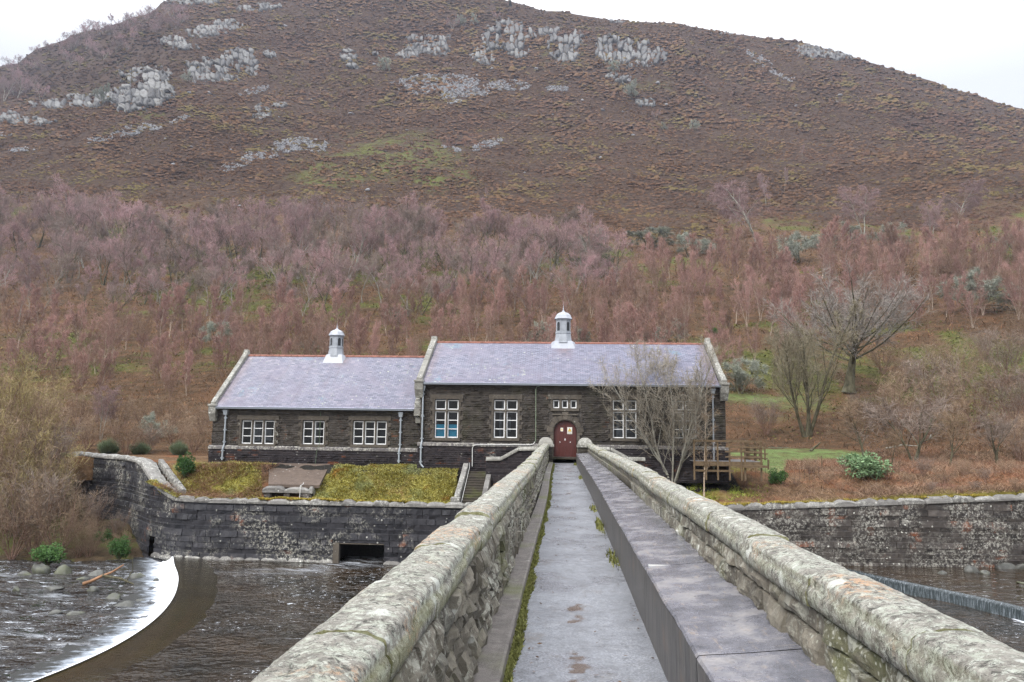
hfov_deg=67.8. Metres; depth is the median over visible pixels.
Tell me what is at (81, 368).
birch tree
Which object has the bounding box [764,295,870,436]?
multi stem tree
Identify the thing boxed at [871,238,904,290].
birch tree
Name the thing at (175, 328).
birch tree
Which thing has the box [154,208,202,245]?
bare tree
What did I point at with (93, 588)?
river rock
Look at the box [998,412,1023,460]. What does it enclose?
brush thicket
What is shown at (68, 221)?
bare tree
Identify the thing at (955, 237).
birch tree
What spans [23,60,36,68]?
bare tree
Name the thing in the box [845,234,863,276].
birch tree
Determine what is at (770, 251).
birch tree
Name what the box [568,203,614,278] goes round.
bare tree
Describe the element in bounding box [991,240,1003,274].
birch tree
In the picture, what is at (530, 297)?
birch tree
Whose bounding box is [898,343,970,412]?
brush thicket
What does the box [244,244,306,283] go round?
bare tree
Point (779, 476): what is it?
rhododendron bush
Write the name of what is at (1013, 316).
brush thicket
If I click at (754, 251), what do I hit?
birch tree
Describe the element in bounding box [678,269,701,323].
birch tree
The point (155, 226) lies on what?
bare tree
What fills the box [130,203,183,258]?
bare tree
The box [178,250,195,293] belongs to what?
bare tree
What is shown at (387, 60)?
lichen tree
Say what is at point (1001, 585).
water
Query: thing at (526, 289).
birch tree
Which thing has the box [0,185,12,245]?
bare tree
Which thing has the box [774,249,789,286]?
birch tree
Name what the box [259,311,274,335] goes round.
birch tree
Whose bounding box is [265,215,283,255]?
bare tree
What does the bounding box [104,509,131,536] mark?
brush thicket
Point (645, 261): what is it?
birch tree
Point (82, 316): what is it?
birch tree
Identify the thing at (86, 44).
bare tree
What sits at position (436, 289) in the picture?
birch tree
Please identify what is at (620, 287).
birch tree
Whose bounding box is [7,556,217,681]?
curved weir
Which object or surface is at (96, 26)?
bare tree
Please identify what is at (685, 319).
birch tree
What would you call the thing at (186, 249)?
bare tree
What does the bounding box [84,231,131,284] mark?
bare tree
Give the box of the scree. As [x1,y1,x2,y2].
[0,46,794,171]
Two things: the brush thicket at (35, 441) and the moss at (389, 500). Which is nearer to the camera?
the moss at (389, 500)
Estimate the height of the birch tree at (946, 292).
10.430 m
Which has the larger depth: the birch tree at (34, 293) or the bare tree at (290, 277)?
the bare tree at (290, 277)
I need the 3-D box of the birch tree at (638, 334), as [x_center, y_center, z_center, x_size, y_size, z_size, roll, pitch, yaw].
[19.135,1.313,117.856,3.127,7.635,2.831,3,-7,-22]
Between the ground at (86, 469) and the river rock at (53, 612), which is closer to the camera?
the river rock at (53, 612)
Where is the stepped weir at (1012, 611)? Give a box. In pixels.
[847,569,1023,622]
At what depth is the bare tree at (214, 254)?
202.66 m
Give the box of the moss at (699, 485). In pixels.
[678,482,770,502]
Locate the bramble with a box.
[143,460,282,498]
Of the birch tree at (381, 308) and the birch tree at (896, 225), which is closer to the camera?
the birch tree at (381, 308)
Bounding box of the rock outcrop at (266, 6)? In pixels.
[165,0,282,13]
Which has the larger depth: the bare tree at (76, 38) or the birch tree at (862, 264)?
the bare tree at (76, 38)
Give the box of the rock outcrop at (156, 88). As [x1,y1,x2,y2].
[110,64,176,113]
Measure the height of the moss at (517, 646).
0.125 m
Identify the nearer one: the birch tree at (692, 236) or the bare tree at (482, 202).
the birch tree at (692, 236)
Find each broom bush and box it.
[95,435,121,453]
[128,441,151,453]
[169,440,187,454]
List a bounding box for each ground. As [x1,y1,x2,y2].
[0,0,1023,468]
[0,452,154,561]
[64,454,1023,505]
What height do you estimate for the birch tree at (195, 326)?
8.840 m
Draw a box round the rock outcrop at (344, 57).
[340,48,378,68]
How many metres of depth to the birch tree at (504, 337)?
119.42 m
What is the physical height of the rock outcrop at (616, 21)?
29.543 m
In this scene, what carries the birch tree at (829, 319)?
on the ground at (792, 450)
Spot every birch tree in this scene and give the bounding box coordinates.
[0,284,30,336]
[0,359,16,396]
[1,372,14,406]
[3,340,20,368]
[6,336,33,377]
[11,249,49,321]
[13,306,34,347]
[25,323,47,362]
[25,326,49,371]
[29,282,47,332]
[36,336,58,379]
[42,312,73,369]
[47,288,62,341]
[47,354,67,385]
[60,328,88,370]
[62,300,90,337]
[68,344,92,385]
[68,350,92,402]
[70,311,83,345]
[71,192,97,225]
[80,318,110,361]
[85,310,117,362]
[89,340,101,370]
[90,385,122,438]
[96,353,112,393]
[97,349,118,385]
[101,311,135,357]
[104,301,118,338]
[116,303,139,340]
[122,313,133,349]
[133,307,155,358]
[146,292,167,324]
[147,334,166,384]
[153,288,172,341]
[154,345,168,377]
[156,326,166,349]
[160,360,182,399]
[161,330,181,360]
[161,354,172,391]
[162,283,188,335]
[170,281,190,330]
[171,318,181,347]
[180,330,206,366]
[181,350,194,395]
[183,303,204,342]
[184,338,195,380]
[187,305,207,334]
[204,276,220,321]
[207,284,244,327]
[211,334,226,367]
[213,311,243,364]
[213,335,234,378]
[217,304,230,329]
[225,308,236,336]
[227,321,255,362]
[235,277,257,321]
[235,330,258,360]
[235,338,263,357]
[240,328,265,354]
[242,325,255,349]
[255,303,288,347]
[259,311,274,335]
[261,321,284,354]
[264,339,274,354]
[270,276,287,316]
[271,310,285,346]
[271,314,295,353]
[275,194,309,243]
[276,339,293,354]
[281,328,307,354]
[282,289,296,322]
[287,299,316,338]
[288,297,305,325]
[293,308,315,349]
[293,340,309,354]
[301,319,338,354]
[304,329,320,354]
[310,298,326,326]
[310,313,324,346]
[314,310,331,344]
[319,319,334,353]
[323,331,343,354]
[331,286,346,326]
[343,286,355,326]
[343,342,351,354]
[351,318,371,354]
[353,309,371,344]
[367,318,381,354]
[375,300,404,353]
[378,288,393,335]
[379,295,388,322]
[387,277,402,323]
[387,336,397,355]
[400,273,427,330]
[404,336,418,355]
[413,330,426,355]
[426,304,447,340]
[430,280,447,326]
[431,288,451,327]
[439,314,459,340]
[445,302,468,335]
[447,319,464,340]
[450,287,459,315]
[452,271,479,316]
[457,276,476,334]
[457,301,482,340]
[467,272,485,327]
[478,299,500,341]
[483,276,508,323]
[483,300,499,338]
[489,263,526,320]
[493,278,507,326]
[496,326,514,341]
[500,310,514,340]
[515,323,539,341]
[519,307,526,339]
[520,311,534,341]
[522,274,537,319]
[526,279,536,319]
[535,273,555,318]
[535,310,556,341]
[550,267,579,309]
[551,325,555,341]
[553,317,576,341]
[559,300,574,325]
[568,282,591,334]
[570,321,579,341]
[578,312,590,341]
[590,310,626,341]
[594,296,609,328]
[594,297,624,338]
[596,284,611,314]
[596,315,611,341]
[607,278,616,312]
[607,300,633,341]
[608,293,627,324]
[609,268,623,301]
[609,328,626,341]
[610,300,626,334]
[613,269,629,306]
[619,256,648,306]
[620,261,636,306]
[620,291,649,339]
[623,300,644,342]
[625,305,651,342]
[630,277,653,320]
[632,327,644,342]
[638,309,658,341]
[639,235,666,294]
[639,337,653,342]
[645,232,659,282]
[646,313,677,342]
[648,246,673,300]
[653,297,672,340]
[658,237,672,278]
[660,289,679,326]
[669,292,694,342]
[670,285,682,313]
[675,251,693,294]
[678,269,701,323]
[680,257,687,283]
[682,230,729,295]
[688,242,717,308]
[702,298,729,362]
[703,328,734,373]
[704,179,771,254]
[714,222,743,288]
[714,275,724,304]
[723,305,736,357]
[725,225,749,276]
[728,335,744,371]
[729,277,748,323]
[731,275,754,325]
[740,269,755,308]
[742,240,761,301]
[743,324,759,360]
[744,265,763,315]
[750,231,766,277]
[753,271,768,318]
[757,172,768,201]
[759,259,776,293]
[764,265,797,319]
[764,271,786,294]
[765,281,781,333]
[767,231,789,269]
[770,297,813,361]
[771,330,785,369]
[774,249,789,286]
[775,276,792,311]
[781,299,804,356]
[782,264,798,290]
[783,167,788,190]
[783,246,796,291]
[785,269,800,301]
[786,275,809,325]
[788,272,805,314]
[799,263,819,306]
[815,215,841,278]
[816,235,839,288]
[816,276,824,305]
[816,296,840,347]
[818,226,838,274]
[823,280,838,322]
[832,269,852,306]
[834,184,882,231]
[834,219,854,268]
[834,285,859,315]
[836,237,873,300]
[839,256,860,288]
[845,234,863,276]
[852,228,875,288]
[855,272,873,320]
[859,227,885,284]
[861,246,878,293]
[863,269,891,326]
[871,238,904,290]
[876,261,893,309]
[880,259,906,301]
[882,221,912,271]
[882,222,900,264]
[883,249,896,285]
[884,283,896,314]
[885,233,907,272]
[893,277,927,328]
[898,221,917,266]
[901,275,926,322]
[917,234,950,295]
[918,260,940,309]
[919,199,945,237]
[919,226,941,276]
[928,235,966,285]
[930,250,942,286]
[935,208,969,276]
[938,178,989,234]
[938,253,949,279]
[939,254,968,288]
[939,275,967,323]
[943,274,954,316]
[947,221,970,282]
[948,253,969,289]
[955,221,969,263]
[961,270,982,308]
[961,287,990,327]
[963,228,1007,282]
[967,240,981,271]
[967,270,991,314]
[974,240,1004,281]
[975,263,985,303]
[982,218,1009,276]
[982,260,998,308]
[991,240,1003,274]
[996,251,1023,319]
[997,264,1023,312]
[998,215,1023,264]
[1001,259,1023,310]
[1002,246,1018,273]
[1007,223,1023,273]
[1008,229,1023,272]
[1012,218,1021,253]
[1013,231,1023,272]
[1017,247,1023,271]
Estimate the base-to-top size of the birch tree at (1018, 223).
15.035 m
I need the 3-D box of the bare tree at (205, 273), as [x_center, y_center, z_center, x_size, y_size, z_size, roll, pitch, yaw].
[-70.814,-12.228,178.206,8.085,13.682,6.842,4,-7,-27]
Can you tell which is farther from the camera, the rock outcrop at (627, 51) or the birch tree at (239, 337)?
the rock outcrop at (627, 51)
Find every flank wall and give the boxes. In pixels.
[486,446,537,486]
[601,447,644,466]
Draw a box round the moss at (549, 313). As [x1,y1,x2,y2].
[0,225,1023,440]
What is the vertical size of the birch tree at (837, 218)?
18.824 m
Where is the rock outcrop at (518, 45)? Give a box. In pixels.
[469,17,536,64]
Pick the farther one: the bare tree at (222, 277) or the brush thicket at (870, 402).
the bare tree at (222, 277)
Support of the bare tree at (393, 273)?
on the ground at (792, 450)
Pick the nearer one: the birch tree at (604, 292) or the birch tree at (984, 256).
the birch tree at (604, 292)
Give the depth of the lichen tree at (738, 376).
108.86 m
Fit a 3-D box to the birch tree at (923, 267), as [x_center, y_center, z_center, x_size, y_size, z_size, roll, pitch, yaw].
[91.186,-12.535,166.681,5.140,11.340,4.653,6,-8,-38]
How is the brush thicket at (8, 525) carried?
on the ground at (103, 554)
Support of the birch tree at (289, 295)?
on the ground at (792, 450)
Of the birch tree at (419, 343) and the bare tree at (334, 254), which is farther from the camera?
the bare tree at (334, 254)
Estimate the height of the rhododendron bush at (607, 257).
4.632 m
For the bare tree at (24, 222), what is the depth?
261.98 m
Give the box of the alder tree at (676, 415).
[586,333,720,483]
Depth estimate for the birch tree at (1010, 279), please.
150.95 m
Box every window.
[236,415,279,446]
[298,416,328,446]
[348,416,391,447]
[430,394,463,440]
[489,395,522,440]
[548,395,581,410]
[608,395,641,441]
[667,395,701,441]
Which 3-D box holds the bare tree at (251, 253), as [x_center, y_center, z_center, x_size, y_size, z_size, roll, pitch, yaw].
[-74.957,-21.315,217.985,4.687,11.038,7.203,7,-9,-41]
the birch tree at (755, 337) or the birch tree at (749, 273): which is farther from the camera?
the birch tree at (749, 273)
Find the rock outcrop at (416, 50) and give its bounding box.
[394,34,450,57]
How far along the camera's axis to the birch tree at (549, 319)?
126.72 m
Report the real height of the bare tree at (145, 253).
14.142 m
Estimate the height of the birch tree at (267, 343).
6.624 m
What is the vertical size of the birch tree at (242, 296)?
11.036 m
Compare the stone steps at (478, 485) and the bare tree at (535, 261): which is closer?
the stone steps at (478, 485)
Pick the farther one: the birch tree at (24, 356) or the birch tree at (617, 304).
the birch tree at (617, 304)
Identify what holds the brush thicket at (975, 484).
on the ground at (86, 469)
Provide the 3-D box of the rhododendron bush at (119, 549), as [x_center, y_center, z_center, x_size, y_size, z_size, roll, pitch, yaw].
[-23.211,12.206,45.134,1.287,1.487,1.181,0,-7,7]
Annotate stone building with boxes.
[208,326,424,465]
[414,301,729,483]
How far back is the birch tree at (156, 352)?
107.11 m
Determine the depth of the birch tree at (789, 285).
158.42 m
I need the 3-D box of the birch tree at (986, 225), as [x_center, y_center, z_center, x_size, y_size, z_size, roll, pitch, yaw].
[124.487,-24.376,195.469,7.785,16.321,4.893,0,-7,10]
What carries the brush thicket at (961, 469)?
on the ground at (86, 469)
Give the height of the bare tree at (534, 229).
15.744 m
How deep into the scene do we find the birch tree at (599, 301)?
147.54 m
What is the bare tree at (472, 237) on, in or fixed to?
on the ground at (792, 450)
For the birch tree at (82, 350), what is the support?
on the ground at (792, 450)
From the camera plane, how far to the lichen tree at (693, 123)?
517.22 m
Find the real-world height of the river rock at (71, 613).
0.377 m
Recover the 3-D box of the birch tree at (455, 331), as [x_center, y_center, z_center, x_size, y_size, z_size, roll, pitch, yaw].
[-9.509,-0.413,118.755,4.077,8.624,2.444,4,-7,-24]
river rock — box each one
[12,586,19,590]
[18,571,31,575]
[31,563,50,573]
[45,586,63,590]
[48,609,62,614]
[54,564,71,574]
[66,611,84,615]
[87,586,99,591]
[88,570,103,575]
[105,593,120,599]
[114,600,134,606]
[129,573,145,578]
[964,565,978,572]
[978,570,990,573]
[995,563,1015,568]
[1015,564,1023,569]
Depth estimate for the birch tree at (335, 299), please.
151.03 m
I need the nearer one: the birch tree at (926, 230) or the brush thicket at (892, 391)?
the brush thicket at (892, 391)
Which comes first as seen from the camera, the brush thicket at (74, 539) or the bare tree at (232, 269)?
the brush thicket at (74, 539)
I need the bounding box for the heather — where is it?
[0,0,1023,246]
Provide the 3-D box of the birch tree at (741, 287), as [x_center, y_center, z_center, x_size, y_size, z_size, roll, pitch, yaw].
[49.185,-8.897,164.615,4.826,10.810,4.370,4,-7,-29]
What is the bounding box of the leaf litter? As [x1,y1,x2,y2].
[512,464,653,681]
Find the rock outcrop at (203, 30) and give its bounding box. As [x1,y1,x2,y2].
[156,18,243,49]
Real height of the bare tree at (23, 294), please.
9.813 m
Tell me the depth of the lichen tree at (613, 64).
616.12 m
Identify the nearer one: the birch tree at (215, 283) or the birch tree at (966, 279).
the birch tree at (966, 279)
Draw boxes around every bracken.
[0,223,1023,451]
[697,438,1023,504]
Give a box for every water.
[0,557,158,681]
[100,556,1023,681]
[841,565,1023,606]
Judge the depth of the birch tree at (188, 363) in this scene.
100.90 m
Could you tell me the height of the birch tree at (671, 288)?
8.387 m
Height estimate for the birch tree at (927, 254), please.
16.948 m
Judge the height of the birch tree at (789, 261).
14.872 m
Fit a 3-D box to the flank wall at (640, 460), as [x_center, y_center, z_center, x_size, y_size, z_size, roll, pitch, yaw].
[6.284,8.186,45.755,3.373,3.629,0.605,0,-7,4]
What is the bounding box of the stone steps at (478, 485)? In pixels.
[450,463,490,503]
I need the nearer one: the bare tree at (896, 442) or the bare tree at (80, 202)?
the bare tree at (896, 442)
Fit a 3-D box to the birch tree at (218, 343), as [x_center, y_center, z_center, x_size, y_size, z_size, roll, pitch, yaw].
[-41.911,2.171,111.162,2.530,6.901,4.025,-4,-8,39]
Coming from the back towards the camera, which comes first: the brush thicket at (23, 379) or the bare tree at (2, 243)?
the bare tree at (2, 243)
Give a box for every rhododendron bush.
[28,541,67,564]
[92,528,113,541]
[107,534,131,559]
[175,451,196,477]
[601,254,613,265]
[768,467,788,484]
[837,450,893,479]
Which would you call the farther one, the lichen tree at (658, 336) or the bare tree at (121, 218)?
the bare tree at (121, 218)
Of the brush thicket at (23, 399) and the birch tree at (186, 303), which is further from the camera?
the birch tree at (186, 303)
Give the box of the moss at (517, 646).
[503,463,619,681]
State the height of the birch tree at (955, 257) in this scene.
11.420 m
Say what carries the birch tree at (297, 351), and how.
on the ground at (792, 450)
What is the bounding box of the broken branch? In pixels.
[82,558,133,584]
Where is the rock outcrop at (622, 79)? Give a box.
[605,72,655,107]
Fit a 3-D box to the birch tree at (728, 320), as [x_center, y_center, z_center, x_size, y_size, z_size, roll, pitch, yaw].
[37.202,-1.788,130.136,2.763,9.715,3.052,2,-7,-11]
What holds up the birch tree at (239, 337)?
on the ground at (792, 450)
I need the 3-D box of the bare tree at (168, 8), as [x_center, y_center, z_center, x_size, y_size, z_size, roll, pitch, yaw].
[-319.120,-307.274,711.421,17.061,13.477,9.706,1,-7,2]
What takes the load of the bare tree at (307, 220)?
on the ground at (792, 450)
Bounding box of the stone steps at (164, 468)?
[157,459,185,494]
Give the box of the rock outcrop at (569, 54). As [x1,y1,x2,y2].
[538,25,583,64]
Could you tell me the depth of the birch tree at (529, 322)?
132.57 m
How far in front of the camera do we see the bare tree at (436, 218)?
252.61 m
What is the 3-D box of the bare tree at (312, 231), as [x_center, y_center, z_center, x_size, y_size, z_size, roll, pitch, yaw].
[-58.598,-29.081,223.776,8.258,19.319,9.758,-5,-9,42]
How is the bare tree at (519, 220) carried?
on the ground at (792, 450)
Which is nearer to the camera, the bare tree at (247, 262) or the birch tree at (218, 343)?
the birch tree at (218, 343)
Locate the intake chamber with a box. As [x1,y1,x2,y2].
[262,463,329,497]
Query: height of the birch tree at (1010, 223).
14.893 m
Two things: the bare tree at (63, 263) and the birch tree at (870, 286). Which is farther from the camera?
the bare tree at (63, 263)
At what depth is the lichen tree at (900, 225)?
246.20 m
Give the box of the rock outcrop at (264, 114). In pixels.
[252,102,287,119]
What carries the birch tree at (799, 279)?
on the ground at (792, 450)
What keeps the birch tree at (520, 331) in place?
on the ground at (792, 450)
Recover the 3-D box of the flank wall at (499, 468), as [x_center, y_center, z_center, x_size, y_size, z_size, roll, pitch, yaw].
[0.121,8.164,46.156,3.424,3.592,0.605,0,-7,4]
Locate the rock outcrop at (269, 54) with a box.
[263,50,276,58]
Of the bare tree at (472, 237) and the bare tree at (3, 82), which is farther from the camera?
the bare tree at (3, 82)
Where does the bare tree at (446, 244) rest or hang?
on the ground at (792, 450)
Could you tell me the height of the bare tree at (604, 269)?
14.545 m
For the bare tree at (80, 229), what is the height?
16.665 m
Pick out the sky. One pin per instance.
(974, 46)
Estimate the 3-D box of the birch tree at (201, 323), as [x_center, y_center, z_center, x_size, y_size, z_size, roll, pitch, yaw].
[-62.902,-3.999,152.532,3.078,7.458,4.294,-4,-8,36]
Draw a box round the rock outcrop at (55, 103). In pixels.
[0,89,125,125]
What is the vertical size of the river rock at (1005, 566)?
0.490 m
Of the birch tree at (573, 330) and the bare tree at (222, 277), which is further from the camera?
the bare tree at (222, 277)
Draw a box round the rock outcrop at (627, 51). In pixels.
[595,33,667,68]
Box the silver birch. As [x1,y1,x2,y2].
[683,376,725,496]
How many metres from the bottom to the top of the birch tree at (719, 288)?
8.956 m
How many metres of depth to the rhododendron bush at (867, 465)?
47.74 m
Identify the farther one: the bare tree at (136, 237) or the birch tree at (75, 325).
the bare tree at (136, 237)
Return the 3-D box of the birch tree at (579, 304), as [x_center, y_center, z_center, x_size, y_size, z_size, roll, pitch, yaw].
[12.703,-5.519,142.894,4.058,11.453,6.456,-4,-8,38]
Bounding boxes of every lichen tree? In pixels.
[91,83,112,103]
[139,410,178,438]
[180,71,191,80]
[198,320,235,347]
[376,56,390,70]
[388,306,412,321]
[456,14,466,24]
[470,13,479,24]
[523,321,555,341]
[563,228,613,260]
[573,327,591,341]
[608,60,619,71]
[623,78,637,98]
[625,226,675,248]
[643,317,689,342]
[675,232,718,256]
[689,118,700,130]
[721,356,771,393]
[775,230,819,262]
[811,221,868,249]
[866,222,910,249]
[936,266,1022,312]
[987,229,1022,260]
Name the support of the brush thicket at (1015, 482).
on the ground at (86, 469)
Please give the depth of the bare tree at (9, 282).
189.66 m
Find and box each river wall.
[72,451,472,564]
[726,493,1023,566]
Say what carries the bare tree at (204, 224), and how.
on the ground at (792, 450)
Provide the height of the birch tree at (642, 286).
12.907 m
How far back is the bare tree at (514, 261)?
199.39 m
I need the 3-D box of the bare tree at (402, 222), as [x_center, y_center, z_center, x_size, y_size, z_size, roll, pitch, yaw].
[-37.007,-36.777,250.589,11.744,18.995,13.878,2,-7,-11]
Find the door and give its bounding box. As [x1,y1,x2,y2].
[554,421,575,456]
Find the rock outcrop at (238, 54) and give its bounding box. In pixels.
[183,47,259,83]
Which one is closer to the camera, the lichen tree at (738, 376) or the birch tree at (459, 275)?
the lichen tree at (738, 376)
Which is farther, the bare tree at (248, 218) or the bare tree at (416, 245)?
the bare tree at (248, 218)
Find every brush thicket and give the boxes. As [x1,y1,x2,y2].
[0,344,69,432]
[0,367,68,462]
[0,380,65,460]
[0,393,48,442]
[0,399,35,490]
[0,405,81,494]
[0,435,74,526]
[0,449,59,533]
[0,457,81,558]
[0,468,62,559]
[1,375,88,420]
[2,372,60,429]
[12,440,90,521]
[17,474,101,555]
[19,421,77,489]
[33,399,77,439]
[46,382,103,430]
[46,416,85,462]
[54,473,92,515]
[57,510,99,556]
[73,412,116,449]
[73,520,105,556]
[77,484,119,531]
[98,394,145,433]
[101,413,155,454]
[101,534,120,550]
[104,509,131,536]
[111,529,131,547]
[123,394,166,428]
[132,420,165,450]
[152,392,192,423]
[157,409,206,445]
[177,418,212,452]
[178,401,212,434]
[740,475,751,486]
[747,393,784,434]
[788,476,800,486]
[802,457,822,473]
[818,469,834,482]
[837,455,849,469]
[845,388,886,427]
[862,338,903,373]
[867,481,880,490]
[871,363,940,428]
[878,458,901,478]
[886,347,933,391]
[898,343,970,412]
[898,397,940,443]
[898,472,918,485]
[908,456,934,476]
[921,336,961,373]
[923,480,937,491]
[928,339,987,391]
[928,359,1018,428]
[933,467,957,483]
[950,457,971,475]
[954,356,1023,433]
[958,323,1004,359]
[967,480,981,489]
[970,325,1023,382]
[975,467,996,482]
[994,457,1018,474]
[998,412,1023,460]
[999,301,1023,337]
[1009,476,1023,489]
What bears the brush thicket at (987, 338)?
on the ground at (792, 450)
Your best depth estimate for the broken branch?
38.75 m
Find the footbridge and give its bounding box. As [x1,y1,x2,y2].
[251,437,1023,681]
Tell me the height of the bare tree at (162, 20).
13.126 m
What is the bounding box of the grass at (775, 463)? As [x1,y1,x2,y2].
[731,452,860,470]
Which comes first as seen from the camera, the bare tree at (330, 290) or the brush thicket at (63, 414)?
the brush thicket at (63, 414)
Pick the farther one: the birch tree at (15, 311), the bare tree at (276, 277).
the bare tree at (276, 277)
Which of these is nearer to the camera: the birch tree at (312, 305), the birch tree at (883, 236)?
the birch tree at (312, 305)
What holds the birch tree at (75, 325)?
on the ground at (792, 450)
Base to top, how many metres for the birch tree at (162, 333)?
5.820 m
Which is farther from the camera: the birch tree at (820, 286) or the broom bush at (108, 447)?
the birch tree at (820, 286)
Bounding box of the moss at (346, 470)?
[146,460,459,503]
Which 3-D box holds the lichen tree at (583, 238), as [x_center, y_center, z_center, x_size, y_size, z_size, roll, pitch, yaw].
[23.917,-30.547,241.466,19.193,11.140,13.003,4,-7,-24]
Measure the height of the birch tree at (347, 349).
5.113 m
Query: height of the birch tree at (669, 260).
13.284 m
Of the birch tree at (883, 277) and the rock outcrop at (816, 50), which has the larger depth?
the rock outcrop at (816, 50)
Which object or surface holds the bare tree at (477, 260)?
on the ground at (792, 450)
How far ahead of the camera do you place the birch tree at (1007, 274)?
138.30 m
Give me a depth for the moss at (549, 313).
143.57 m
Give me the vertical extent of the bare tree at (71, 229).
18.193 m
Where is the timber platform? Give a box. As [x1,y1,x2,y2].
[689,440,809,480]
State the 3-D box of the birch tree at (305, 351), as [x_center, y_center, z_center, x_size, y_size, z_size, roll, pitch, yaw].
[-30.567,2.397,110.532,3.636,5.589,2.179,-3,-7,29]
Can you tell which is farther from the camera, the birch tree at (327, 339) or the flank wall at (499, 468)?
the birch tree at (327, 339)
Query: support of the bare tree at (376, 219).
on the ground at (792, 450)
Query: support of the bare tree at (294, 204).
on the ground at (792, 450)
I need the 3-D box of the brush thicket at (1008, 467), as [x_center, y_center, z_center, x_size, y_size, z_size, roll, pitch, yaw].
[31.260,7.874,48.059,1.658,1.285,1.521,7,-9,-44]
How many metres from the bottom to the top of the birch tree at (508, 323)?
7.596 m
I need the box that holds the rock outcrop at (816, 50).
[792,44,853,60]
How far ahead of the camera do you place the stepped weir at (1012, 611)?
35.14 m
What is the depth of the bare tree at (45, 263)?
206.90 m
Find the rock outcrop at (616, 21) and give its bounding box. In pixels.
[609,19,732,34]
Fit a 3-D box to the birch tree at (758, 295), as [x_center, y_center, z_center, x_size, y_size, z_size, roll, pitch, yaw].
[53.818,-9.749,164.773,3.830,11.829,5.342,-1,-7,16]
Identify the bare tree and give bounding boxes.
[0,68,24,100]
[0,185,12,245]
[0,191,57,247]
[0,195,47,243]
[0,208,30,268]
[0,223,25,250]
[0,225,12,254]
[0,251,26,291]
[0,254,19,274]
[0,264,18,289]
[11,67,30,97]
[13,278,41,313]
[14,229,37,278]
[16,207,42,256]
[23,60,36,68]
[26,190,82,250]
[31,61,48,71]
[31,81,49,100]
[31,256,81,293]
[35,226,96,282]
[40,282,64,312]
[42,172,103,235]
[42,209,86,264]
[43,214,108,267]
[47,43,54,51]
[47,251,80,302]
[50,197,114,253]
[51,224,94,276]
[55,192,110,236]
[56,39,69,50]
[61,49,75,57]
[63,233,86,277]
[65,193,108,244]
[69,29,88,38]
[69,36,82,49]
[72,55,84,65]
[74,275,93,312]
[76,236,117,274]
[78,190,131,237]
[83,19,101,28]
[83,36,94,48]
[83,260,99,296]
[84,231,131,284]
[88,42,99,53]
[89,218,123,257]
[91,22,104,35]
[98,280,144,316]
[99,198,154,259]
[100,46,114,58]
[106,23,116,36]
[106,238,149,286]
[106,271,122,308]
[107,254,128,284]
[108,233,169,294]
[109,19,128,32]
[111,39,129,52]
[113,34,125,42]
[119,200,169,251]
[119,223,158,269]
[124,203,163,257]
[125,221,145,260]
[126,25,140,38]
[128,263,170,304]
[130,9,150,24]
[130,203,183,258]
[135,224,161,267]
[135,258,162,301]
[136,219,166,271]
[136,247,157,293]
[136,269,190,312]
[141,3,157,12]
[148,20,161,30]
[152,244,213,283]
[153,217,185,266]
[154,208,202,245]
[156,225,227,278]
[159,13,173,25]
[162,6,177,15]
[167,259,188,294]
[169,236,197,277]
[171,0,184,12]
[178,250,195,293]
[179,226,240,260]
[179,270,205,310]
[184,213,259,264]
[185,207,205,260]
[192,197,233,256]
[192,262,223,315]
[196,249,228,276]
[200,243,229,299]
[201,254,253,303]
[202,241,244,284]
[203,212,263,273]
[206,264,250,304]
[215,196,259,258]
[233,220,290,278]
[234,213,267,264]
[236,255,256,287]
[241,193,281,257]
[242,249,258,279]
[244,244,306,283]
[258,219,325,278]
[260,266,295,306]
[264,240,302,275]
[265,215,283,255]
[274,266,291,306]
[276,203,311,267]
[278,200,343,248]
[279,193,326,254]
[281,205,314,255]
[283,216,313,253]
[289,260,312,303]
[291,240,357,295]
[293,240,339,283]
[293,281,319,315]
[302,214,330,274]
[302,223,341,259]
[304,267,351,315]
[309,248,332,298]
[310,257,345,304]
[320,193,376,253]
[322,252,368,299]
[325,223,353,259]
[339,207,388,277]
[348,209,370,255]
[349,206,396,270]
[351,227,416,276]
[353,253,402,302]
[358,251,382,302]
[361,203,396,253]
[364,204,393,247]
[368,217,396,276]
[377,264,429,308]
[377,275,402,313]
[378,233,401,278]
[380,207,406,263]
[386,205,431,266]
[386,208,412,241]
[387,190,436,258]
[387,221,430,259]
[389,214,425,279]
[401,233,446,278]
[401,250,428,286]
[405,268,450,314]
[410,202,450,256]
[413,205,452,266]
[422,230,464,279]
[424,242,471,286]
[428,275,460,308]
[439,244,490,282]
[439,270,457,295]
[443,279,462,313]
[445,16,459,27]
[448,245,473,296]
[453,214,473,250]
[455,241,509,304]
[456,223,482,268]
[458,209,509,257]
[466,245,489,293]
[468,263,516,298]
[469,237,521,283]
[470,196,497,257]
[480,235,498,262]
[481,207,517,256]
[483,251,527,295]
[493,214,581,281]
[494,252,521,310]
[502,215,537,257]
[502,238,538,284]
[504,212,555,257]
[506,214,528,244]
[507,218,572,279]
[514,237,530,275]
[523,241,554,284]
[524,216,583,270]
[545,228,566,271]
[545,261,583,304]
[553,208,585,260]
[559,214,588,265]
[564,234,603,292]
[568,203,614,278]
[571,223,639,281]
[576,254,601,312]
[577,248,627,303]
[590,232,602,262]
[591,262,631,292]
[821,395,881,459]
[846,390,965,461]
[881,428,906,463]
[927,396,975,466]
[968,407,1023,462]
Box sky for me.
[0,0,1023,108]
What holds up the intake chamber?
on the ground at (86, 469)
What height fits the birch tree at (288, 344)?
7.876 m
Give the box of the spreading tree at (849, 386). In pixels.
[759,253,943,392]
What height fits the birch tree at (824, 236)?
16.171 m

